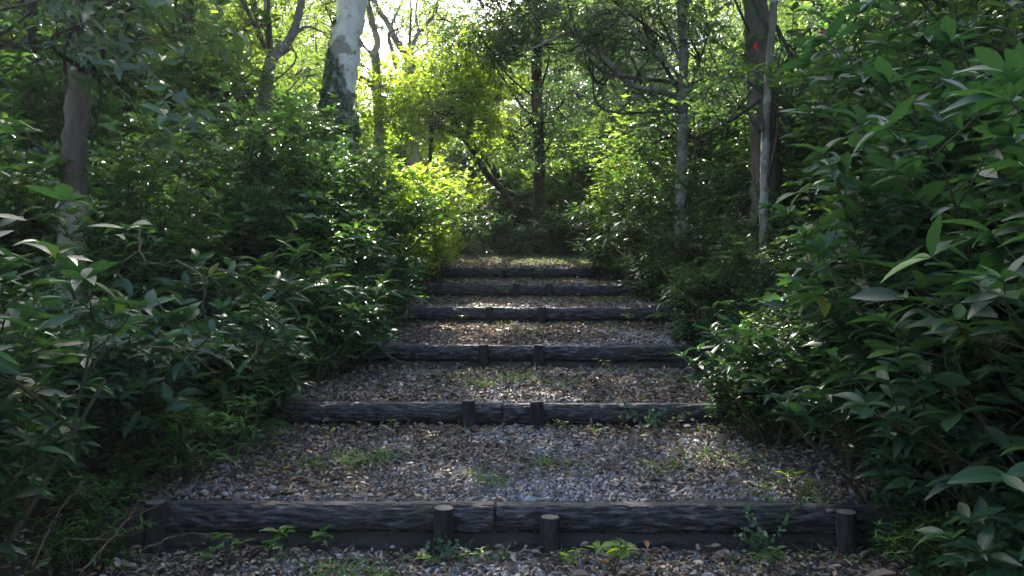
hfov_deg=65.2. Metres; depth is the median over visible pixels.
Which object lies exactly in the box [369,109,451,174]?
glade shrub
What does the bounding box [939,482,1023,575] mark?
broad leaved shrub
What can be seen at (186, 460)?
dwarf bamboo
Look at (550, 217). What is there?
long leaved plant
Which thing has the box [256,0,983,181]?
sky
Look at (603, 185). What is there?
glade shrub
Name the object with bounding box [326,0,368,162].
tree
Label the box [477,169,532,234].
long leaved plant
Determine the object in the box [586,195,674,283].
long leaved plant
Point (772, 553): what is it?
seedling
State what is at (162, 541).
twig
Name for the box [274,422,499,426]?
log
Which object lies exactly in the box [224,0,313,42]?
forest tree
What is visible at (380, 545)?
log
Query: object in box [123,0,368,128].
tree
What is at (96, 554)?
twig
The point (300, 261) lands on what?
broad leaved shrub
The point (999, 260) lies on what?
broad leaved shrub
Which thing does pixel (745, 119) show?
leaved shrub
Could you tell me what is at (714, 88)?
leaved shrub
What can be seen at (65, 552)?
dwarf bamboo
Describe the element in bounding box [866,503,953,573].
dwarf bamboo
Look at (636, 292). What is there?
long leaved plant
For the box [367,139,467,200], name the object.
glade shrub
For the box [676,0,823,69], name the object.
forest tree
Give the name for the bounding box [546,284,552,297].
post
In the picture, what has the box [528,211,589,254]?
broad leaved shrub
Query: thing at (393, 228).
leafy shrub
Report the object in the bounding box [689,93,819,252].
leaved shrub
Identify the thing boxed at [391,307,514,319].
log
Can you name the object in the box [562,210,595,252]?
long leaved plant
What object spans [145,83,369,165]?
leaved shrub
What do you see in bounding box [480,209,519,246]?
long leaved plant
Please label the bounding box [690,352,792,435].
broad leaved shrub
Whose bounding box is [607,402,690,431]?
creeper
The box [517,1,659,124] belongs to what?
forest tree
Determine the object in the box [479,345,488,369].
post
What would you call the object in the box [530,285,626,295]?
log
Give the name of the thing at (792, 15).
forest tree
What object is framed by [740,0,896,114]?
leafy shrub
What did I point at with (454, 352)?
log
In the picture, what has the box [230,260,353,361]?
long leaved plant
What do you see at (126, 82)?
leafy shrub
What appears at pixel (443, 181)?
bright leaved shrub
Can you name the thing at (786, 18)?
forest tree
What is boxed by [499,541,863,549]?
log
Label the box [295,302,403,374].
broad leaved shrub
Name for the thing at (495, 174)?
tree
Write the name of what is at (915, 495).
broad leaved shrub
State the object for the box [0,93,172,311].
leafy shrub
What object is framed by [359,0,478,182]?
tree
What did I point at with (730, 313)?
broad leaved shrub
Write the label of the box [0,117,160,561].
broad leaved shrub
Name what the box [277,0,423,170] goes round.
tree
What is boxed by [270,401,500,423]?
log
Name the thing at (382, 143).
leafy shrub
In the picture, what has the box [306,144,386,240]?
leafy shrub
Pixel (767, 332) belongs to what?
broad leaved shrub
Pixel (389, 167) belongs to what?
bright leaved shrub
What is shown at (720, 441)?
twig
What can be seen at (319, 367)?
dwarf bamboo
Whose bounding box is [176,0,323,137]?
leafy shrub
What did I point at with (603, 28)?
tree
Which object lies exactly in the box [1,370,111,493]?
long leaved plant
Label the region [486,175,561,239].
long leaved plant
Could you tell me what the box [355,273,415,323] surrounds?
long leaved plant
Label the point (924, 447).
broad leaved shrub
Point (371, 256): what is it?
long leaved plant
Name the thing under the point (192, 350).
twig
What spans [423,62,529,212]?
forest tree
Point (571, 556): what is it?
seedling
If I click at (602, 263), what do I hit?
long leaved plant
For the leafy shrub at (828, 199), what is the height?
2.182 m
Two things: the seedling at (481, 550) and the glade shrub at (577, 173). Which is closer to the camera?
the seedling at (481, 550)
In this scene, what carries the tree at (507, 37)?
on the ground at (40, 510)
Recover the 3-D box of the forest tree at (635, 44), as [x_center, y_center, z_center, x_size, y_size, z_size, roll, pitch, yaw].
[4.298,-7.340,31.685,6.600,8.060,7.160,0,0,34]
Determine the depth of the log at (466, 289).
11.94 m
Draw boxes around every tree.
[0,0,104,237]
[0,0,228,278]
[0,0,253,392]
[95,0,299,114]
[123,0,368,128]
[152,2,275,111]
[179,0,326,99]
[209,2,370,132]
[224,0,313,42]
[228,25,306,97]
[256,0,395,131]
[262,0,409,69]
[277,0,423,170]
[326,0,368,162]
[354,21,532,241]
[356,59,440,165]
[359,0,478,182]
[380,0,563,161]
[398,5,496,170]
[414,0,622,240]
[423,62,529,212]
[434,113,511,229]
[459,100,639,205]
[473,26,612,144]
[493,4,581,101]
[493,37,617,210]
[503,0,784,289]
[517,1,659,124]
[525,0,677,203]
[548,0,707,99]
[567,1,707,113]
[574,1,704,125]
[587,41,696,176]
[599,0,734,120]
[672,0,819,112]
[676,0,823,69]
[686,0,783,314]
[697,0,815,87]
[700,0,833,77]
[738,0,847,19]
[801,0,1022,51]
[807,0,988,39]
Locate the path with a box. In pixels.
[86,255,923,575]
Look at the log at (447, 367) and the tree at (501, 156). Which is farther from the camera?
the tree at (501, 156)
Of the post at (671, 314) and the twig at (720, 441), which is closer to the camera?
the twig at (720, 441)
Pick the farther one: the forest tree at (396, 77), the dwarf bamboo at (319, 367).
the forest tree at (396, 77)
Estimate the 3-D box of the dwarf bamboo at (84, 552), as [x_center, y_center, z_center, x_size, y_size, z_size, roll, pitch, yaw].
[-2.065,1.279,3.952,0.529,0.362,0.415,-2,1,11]
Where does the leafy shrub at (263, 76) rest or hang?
on the ground at (40, 510)
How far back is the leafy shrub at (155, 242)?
6.37 m
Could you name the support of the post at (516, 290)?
on the path
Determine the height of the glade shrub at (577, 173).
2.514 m
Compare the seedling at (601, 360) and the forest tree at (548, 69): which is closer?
the seedling at (601, 360)
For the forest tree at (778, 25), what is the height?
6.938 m
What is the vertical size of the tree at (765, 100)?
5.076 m
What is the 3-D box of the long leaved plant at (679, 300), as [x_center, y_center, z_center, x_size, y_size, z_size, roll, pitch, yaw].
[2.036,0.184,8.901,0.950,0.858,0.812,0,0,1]
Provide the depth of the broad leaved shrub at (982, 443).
3.39 m
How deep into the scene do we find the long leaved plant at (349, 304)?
7.24 m
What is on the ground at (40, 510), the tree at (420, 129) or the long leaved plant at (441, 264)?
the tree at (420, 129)
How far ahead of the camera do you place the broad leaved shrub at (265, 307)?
5.54 m
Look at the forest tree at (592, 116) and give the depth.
25.92 m
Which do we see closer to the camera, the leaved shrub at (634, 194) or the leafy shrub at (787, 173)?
the leafy shrub at (787, 173)
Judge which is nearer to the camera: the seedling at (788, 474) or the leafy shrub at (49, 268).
the seedling at (788, 474)
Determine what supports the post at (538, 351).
on the path
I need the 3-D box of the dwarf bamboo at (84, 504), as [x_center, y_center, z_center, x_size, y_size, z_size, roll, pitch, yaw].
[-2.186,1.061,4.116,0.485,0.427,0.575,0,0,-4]
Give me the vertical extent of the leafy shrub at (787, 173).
3.275 m
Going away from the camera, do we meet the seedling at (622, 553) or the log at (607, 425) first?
the seedling at (622, 553)
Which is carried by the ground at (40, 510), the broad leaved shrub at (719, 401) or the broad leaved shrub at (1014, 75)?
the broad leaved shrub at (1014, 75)
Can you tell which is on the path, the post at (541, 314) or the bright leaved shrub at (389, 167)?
the post at (541, 314)
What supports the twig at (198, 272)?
on the broad leaved shrub at (125, 384)
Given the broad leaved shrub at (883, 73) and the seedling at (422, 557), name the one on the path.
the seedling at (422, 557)
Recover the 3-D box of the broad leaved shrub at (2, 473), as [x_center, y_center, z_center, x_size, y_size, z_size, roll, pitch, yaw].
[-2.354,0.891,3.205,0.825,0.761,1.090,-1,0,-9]
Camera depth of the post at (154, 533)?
4.12 m
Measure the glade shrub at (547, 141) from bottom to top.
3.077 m
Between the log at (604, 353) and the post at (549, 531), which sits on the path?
the post at (549, 531)
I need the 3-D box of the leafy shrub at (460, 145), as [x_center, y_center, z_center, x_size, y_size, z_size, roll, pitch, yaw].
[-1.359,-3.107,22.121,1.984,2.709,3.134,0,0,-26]
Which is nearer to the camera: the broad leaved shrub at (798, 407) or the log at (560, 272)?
the broad leaved shrub at (798, 407)
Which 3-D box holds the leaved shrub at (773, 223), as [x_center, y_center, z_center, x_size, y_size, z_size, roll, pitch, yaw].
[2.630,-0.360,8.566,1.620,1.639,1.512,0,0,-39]
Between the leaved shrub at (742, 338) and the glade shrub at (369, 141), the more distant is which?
the glade shrub at (369, 141)
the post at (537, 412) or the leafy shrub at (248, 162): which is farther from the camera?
the leafy shrub at (248, 162)
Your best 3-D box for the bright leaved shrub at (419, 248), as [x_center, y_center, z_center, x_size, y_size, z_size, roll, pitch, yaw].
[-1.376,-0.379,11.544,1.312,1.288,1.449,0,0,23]
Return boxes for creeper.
[426,534,459,563]
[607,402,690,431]
[733,498,808,561]
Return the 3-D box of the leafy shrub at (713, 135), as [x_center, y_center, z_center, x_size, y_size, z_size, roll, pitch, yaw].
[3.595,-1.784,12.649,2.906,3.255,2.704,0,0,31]
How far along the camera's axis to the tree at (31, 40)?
9.84 m
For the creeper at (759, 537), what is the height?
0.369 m
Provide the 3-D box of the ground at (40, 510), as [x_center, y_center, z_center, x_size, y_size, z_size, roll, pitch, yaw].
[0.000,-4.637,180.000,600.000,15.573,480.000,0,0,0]
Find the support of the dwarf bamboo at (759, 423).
on the path
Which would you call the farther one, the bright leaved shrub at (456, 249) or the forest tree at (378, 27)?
the forest tree at (378, 27)
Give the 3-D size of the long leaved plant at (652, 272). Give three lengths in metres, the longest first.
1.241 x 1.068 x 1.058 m
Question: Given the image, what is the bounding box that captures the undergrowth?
[0,202,976,575]
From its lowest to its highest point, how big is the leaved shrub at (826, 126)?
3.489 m
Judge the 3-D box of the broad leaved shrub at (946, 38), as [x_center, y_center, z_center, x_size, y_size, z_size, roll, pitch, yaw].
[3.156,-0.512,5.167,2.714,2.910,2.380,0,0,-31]
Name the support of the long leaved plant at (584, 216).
on the ground at (40, 510)
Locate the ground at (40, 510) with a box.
[0,200,1004,575]
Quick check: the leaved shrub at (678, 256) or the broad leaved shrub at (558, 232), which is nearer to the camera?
the leaved shrub at (678, 256)
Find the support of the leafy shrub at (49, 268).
on the ground at (40, 510)
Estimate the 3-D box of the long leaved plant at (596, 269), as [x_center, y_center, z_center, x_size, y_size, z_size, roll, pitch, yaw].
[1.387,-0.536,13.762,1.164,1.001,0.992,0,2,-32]
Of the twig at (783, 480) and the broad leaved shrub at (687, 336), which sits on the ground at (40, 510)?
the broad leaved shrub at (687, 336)
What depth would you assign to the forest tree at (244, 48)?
17.11 m
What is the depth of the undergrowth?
4.70 m
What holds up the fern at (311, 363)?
on the ground at (40, 510)
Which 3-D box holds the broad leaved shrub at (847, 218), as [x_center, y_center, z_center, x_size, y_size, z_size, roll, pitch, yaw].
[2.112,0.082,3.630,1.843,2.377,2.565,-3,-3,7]
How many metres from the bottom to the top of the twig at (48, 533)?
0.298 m
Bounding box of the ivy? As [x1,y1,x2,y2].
[316,17,362,137]
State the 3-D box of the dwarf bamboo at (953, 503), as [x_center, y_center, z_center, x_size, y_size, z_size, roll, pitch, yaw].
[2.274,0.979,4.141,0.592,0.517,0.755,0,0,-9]
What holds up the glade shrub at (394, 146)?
on the ground at (40, 510)
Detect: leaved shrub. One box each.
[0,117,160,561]
[0,293,101,459]
[0,295,94,441]
[0,439,52,523]
[2,249,159,407]
[4,289,242,479]
[21,95,276,304]
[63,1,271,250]
[92,249,316,387]
[136,117,266,268]
[139,290,314,438]
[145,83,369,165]
[194,340,313,431]
[281,251,388,323]
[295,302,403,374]
[338,254,425,327]
[357,158,473,257]
[367,145,391,172]
[373,216,458,298]
[380,159,479,282]
[384,253,431,304]
[420,227,469,282]
[421,219,458,277]
[437,168,496,227]
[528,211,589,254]
[597,167,706,229]
[603,149,727,264]
[634,193,726,298]
[642,76,778,206]
[665,321,849,451]
[666,298,747,370]
[682,0,992,210]
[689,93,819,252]
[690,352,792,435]
[692,180,833,309]
[695,294,786,370]
[696,15,877,164]
[701,43,847,151]
[705,273,837,431]
[729,204,834,336]
[735,145,986,472]
[742,315,962,512]
[755,12,1023,465]
[757,0,1023,112]
[763,0,1023,182]
[764,78,1023,511]
[801,0,1023,304]
[821,47,1023,483]
[831,335,1023,514]
[850,77,1023,508]
[856,384,1023,569]
[865,438,1009,555]
[913,41,1023,236]
[916,438,1023,575]
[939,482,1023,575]
[942,208,1023,491]
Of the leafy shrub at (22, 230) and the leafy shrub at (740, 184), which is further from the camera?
the leafy shrub at (740, 184)
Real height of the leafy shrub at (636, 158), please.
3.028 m
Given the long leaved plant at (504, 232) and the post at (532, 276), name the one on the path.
the post at (532, 276)
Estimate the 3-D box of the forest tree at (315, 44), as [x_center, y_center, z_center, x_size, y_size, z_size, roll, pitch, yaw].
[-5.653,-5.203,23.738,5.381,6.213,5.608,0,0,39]
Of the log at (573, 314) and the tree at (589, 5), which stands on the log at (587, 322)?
the log at (573, 314)
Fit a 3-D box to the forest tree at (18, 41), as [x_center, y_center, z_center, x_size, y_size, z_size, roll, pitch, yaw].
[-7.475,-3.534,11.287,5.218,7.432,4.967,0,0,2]
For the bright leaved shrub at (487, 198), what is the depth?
19.42 m
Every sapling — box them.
[398,74,467,176]
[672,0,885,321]
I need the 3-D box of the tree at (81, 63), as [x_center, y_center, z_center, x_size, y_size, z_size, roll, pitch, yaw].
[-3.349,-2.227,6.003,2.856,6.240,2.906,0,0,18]
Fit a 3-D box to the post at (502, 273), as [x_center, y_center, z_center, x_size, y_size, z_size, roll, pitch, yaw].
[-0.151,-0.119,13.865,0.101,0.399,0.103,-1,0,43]
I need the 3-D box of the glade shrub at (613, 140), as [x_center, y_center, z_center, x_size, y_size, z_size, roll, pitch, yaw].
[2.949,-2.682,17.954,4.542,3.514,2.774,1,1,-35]
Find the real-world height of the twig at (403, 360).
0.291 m
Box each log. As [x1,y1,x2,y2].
[166,499,493,532]
[166,541,491,550]
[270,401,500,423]
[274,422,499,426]
[366,345,509,360]
[368,365,506,368]
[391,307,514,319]
[416,285,528,294]
[440,268,517,276]
[497,501,870,533]
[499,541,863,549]
[503,403,720,424]
[505,423,716,426]
[511,345,688,361]
[512,364,685,368]
[517,308,664,320]
[519,268,595,277]
[522,322,649,324]
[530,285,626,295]
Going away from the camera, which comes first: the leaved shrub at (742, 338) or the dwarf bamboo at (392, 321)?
the leaved shrub at (742, 338)
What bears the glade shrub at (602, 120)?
on the ground at (40, 510)
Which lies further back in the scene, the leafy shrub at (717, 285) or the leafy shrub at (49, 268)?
the leafy shrub at (717, 285)
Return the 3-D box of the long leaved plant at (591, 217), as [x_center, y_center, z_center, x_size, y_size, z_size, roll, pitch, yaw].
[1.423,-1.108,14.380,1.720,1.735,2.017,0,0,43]
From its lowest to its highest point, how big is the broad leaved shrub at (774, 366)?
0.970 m
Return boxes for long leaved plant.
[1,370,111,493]
[163,314,316,436]
[184,212,339,381]
[217,307,316,368]
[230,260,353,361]
[262,236,407,379]
[265,236,397,357]
[310,218,424,329]
[339,239,430,319]
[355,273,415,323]
[422,240,458,279]
[438,204,482,254]
[466,200,516,249]
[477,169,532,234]
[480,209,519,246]
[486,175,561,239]
[505,218,544,252]
[530,200,581,247]
[562,177,636,265]
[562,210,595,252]
[569,192,607,243]
[571,228,619,278]
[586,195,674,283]
[586,234,628,280]
[606,189,692,274]
[607,246,660,298]
[619,231,676,302]
[653,266,719,333]
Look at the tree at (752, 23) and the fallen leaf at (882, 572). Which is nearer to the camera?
the fallen leaf at (882, 572)
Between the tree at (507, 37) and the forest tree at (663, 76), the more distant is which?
the forest tree at (663, 76)
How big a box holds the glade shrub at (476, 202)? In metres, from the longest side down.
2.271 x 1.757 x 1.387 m
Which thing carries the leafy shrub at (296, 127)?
on the ground at (40, 510)
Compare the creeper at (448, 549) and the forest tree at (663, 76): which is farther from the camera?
the forest tree at (663, 76)
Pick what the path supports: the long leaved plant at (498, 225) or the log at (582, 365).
the log at (582, 365)
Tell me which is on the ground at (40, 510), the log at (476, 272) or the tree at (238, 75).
the tree at (238, 75)
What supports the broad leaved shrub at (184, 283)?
on the ground at (40, 510)
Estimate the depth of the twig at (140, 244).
4.60 m
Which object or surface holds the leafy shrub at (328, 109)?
on the ground at (40, 510)
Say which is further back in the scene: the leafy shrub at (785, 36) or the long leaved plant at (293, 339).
the leafy shrub at (785, 36)
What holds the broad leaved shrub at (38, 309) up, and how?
on the ground at (40, 510)
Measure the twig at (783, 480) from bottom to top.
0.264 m
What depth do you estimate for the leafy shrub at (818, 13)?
8.96 m
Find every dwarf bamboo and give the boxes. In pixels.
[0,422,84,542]
[17,509,97,575]
[41,454,128,535]
[55,506,156,573]
[96,448,170,507]
[109,371,254,484]
[177,378,289,457]
[237,331,309,403]
[263,322,352,386]
[359,300,417,340]
[714,386,804,448]
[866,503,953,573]
[870,446,989,524]
[875,510,985,575]
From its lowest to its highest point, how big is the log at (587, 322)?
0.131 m
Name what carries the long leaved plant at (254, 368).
on the ground at (40, 510)
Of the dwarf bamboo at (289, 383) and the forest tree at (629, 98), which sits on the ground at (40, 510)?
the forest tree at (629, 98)
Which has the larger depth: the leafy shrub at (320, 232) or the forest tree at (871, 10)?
the forest tree at (871, 10)
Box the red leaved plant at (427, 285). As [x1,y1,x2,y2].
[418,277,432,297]
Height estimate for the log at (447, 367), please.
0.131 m
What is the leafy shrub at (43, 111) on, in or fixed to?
on the ground at (40, 510)
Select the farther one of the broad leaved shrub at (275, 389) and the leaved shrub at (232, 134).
the leaved shrub at (232, 134)
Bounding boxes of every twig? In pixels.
[31,479,105,565]
[64,495,157,540]
[79,478,196,573]
[100,216,184,266]
[143,514,263,549]
[144,346,242,371]
[175,260,207,322]
[369,345,410,366]
[374,343,451,371]
[688,424,758,450]
[714,442,821,498]
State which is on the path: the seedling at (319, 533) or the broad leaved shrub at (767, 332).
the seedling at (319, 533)
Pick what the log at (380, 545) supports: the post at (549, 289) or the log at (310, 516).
the log at (310, 516)
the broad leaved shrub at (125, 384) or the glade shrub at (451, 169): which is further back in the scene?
the glade shrub at (451, 169)
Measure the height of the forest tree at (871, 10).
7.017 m
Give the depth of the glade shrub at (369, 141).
19.57 m
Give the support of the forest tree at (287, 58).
on the ground at (40, 510)
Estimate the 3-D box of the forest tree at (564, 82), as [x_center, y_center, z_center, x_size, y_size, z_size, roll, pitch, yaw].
[1.275,-4.691,23.585,4.653,5.372,4.849,0,0,17]
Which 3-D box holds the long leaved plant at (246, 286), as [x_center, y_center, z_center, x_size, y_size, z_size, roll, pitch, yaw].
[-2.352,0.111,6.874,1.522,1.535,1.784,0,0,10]
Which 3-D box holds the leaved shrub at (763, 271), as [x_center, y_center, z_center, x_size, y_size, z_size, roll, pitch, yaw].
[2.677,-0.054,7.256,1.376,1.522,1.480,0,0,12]
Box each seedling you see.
[197,545,222,571]
[204,532,254,561]
[256,540,284,558]
[260,525,295,555]
[310,525,333,552]
[414,552,430,565]
[459,546,486,566]
[499,287,507,295]
[559,548,583,569]
[587,537,638,573]
[592,358,610,368]
[747,545,787,573]
[773,469,803,492]
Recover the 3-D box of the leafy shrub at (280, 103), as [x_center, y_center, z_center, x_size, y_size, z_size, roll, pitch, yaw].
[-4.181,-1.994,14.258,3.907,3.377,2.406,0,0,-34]
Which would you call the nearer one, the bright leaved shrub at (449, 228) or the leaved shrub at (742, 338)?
the leaved shrub at (742, 338)
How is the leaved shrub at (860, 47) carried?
on the ground at (40, 510)
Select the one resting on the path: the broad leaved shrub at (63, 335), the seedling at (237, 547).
the seedling at (237, 547)
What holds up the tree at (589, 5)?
on the ground at (40, 510)
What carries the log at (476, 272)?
on the log
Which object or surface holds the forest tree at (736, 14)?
on the ground at (40, 510)
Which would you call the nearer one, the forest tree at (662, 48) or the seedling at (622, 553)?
the seedling at (622, 553)
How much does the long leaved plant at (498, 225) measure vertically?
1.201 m
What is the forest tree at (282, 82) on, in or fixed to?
on the ground at (40, 510)
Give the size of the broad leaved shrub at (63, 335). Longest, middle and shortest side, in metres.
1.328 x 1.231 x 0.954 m
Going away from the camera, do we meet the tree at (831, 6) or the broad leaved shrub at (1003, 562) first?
the broad leaved shrub at (1003, 562)
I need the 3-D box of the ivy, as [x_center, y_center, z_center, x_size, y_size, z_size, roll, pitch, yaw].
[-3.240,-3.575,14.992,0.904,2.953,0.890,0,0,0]
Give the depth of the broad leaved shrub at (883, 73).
4.26 m
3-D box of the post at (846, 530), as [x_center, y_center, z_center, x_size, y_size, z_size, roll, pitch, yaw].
[1.740,1.361,4.165,0.101,0.399,0.103,0,1,20]
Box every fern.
[209,408,294,433]
[284,358,348,372]
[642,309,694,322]
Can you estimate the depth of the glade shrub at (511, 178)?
19.26 m
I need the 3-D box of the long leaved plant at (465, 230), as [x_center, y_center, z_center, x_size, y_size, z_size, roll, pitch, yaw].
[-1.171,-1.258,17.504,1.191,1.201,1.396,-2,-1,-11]
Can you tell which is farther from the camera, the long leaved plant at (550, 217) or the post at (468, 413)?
the long leaved plant at (550, 217)
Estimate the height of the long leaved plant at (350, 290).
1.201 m
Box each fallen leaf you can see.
[571,570,591,575]
[868,568,895,575]
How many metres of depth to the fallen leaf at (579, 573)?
3.73 m
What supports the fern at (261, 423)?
on the path
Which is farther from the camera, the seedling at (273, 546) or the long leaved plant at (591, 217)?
the long leaved plant at (591, 217)
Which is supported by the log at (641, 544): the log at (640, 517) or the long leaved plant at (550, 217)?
the log at (640, 517)
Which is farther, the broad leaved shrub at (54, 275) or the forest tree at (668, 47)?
the forest tree at (668, 47)
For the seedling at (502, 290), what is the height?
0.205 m
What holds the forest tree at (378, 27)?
on the ground at (40, 510)
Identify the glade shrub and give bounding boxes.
[317,110,403,157]
[361,121,404,170]
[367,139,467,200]
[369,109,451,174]
[418,180,490,228]
[463,149,521,220]
[474,148,564,217]
[490,109,581,205]
[507,137,598,222]
[547,175,592,220]
[554,92,702,186]
[564,91,673,205]
[572,191,617,248]
[584,141,652,249]
[611,60,745,165]
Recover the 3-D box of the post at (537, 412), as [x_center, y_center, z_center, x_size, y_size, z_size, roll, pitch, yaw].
[0.199,1.056,6.065,0.103,0.399,0.101,-3,1,32]
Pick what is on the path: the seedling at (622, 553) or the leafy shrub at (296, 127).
the seedling at (622, 553)
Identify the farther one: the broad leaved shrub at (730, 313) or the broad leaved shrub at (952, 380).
the broad leaved shrub at (730, 313)
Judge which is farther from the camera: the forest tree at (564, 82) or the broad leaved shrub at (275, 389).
the forest tree at (564, 82)
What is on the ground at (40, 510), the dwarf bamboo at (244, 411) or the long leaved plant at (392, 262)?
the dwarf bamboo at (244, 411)
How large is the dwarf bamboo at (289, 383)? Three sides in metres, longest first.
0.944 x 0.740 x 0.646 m
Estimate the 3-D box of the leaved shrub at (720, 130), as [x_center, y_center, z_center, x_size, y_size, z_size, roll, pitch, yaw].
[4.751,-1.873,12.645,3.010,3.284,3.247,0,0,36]
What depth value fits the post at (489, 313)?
9.82 m
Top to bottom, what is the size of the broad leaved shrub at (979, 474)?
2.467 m
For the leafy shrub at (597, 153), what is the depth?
19.53 m
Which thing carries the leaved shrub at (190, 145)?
on the ground at (40, 510)
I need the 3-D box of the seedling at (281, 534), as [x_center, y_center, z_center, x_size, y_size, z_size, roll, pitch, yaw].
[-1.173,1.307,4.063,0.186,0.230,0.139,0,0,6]
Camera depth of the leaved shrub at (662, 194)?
11.93 m
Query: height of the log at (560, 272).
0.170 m
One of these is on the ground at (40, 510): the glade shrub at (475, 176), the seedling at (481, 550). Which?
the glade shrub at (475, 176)
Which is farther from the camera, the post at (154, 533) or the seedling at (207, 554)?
the post at (154, 533)
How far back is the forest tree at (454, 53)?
39.14 m
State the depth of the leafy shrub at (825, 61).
7.37 m
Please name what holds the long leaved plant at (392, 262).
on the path
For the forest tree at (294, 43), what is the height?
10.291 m
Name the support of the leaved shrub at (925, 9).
on the ground at (40, 510)
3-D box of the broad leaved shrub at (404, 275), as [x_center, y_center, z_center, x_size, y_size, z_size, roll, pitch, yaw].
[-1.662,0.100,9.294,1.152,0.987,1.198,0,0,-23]
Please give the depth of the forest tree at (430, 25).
31.23 m
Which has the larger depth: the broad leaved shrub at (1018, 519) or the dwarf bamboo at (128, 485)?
the dwarf bamboo at (128, 485)
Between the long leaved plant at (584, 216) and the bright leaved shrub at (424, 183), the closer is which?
the bright leaved shrub at (424, 183)
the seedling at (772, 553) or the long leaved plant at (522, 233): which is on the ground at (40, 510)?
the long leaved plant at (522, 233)
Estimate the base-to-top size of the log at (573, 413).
0.170 m
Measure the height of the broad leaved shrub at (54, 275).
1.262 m
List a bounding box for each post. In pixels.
[143,499,166,559]
[433,505,453,558]
[462,400,474,428]
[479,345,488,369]
[485,307,493,323]
[500,270,505,278]
[513,284,519,296]
[530,268,535,279]
[530,400,544,427]
[533,344,543,368]
[538,307,545,323]
[539,514,559,559]
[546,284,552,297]
[664,307,672,324]
[836,509,856,555]
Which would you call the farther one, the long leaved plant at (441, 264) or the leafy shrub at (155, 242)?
the long leaved plant at (441, 264)
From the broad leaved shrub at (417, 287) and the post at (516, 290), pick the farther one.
the post at (516, 290)
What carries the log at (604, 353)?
on the log at (582, 365)
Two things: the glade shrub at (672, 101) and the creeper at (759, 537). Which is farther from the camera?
the glade shrub at (672, 101)
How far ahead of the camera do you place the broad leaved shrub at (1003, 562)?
2.72 m
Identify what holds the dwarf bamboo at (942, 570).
on the ground at (40, 510)
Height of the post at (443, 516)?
0.439 m
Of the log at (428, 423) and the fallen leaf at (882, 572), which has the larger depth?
the log at (428, 423)
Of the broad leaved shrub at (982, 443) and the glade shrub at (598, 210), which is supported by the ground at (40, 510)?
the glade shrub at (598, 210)
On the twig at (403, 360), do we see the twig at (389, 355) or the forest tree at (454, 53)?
the twig at (389, 355)
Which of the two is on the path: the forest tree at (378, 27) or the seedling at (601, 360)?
the seedling at (601, 360)
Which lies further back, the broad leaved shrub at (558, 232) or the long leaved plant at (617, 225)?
the broad leaved shrub at (558, 232)
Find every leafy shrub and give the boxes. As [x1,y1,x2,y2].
[0,0,271,130]
[0,1,233,301]
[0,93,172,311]
[0,101,257,374]
[0,265,98,412]
[1,13,243,233]
[111,72,347,325]
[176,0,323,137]
[205,171,406,332]
[208,67,362,154]
[212,88,418,236]
[213,93,356,158]
[265,125,456,267]
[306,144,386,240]
[351,140,413,198]
[432,128,511,218]
[570,124,636,204]
[586,96,744,240]
[639,83,779,226]
[663,138,803,292]
[665,233,779,324]
[730,0,1022,234]
[733,29,894,230]
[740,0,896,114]
[776,108,949,302]
[777,2,1006,59]
[782,0,1023,98]
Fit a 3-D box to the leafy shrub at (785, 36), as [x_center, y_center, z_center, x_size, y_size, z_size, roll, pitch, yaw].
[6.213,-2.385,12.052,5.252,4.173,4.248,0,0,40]

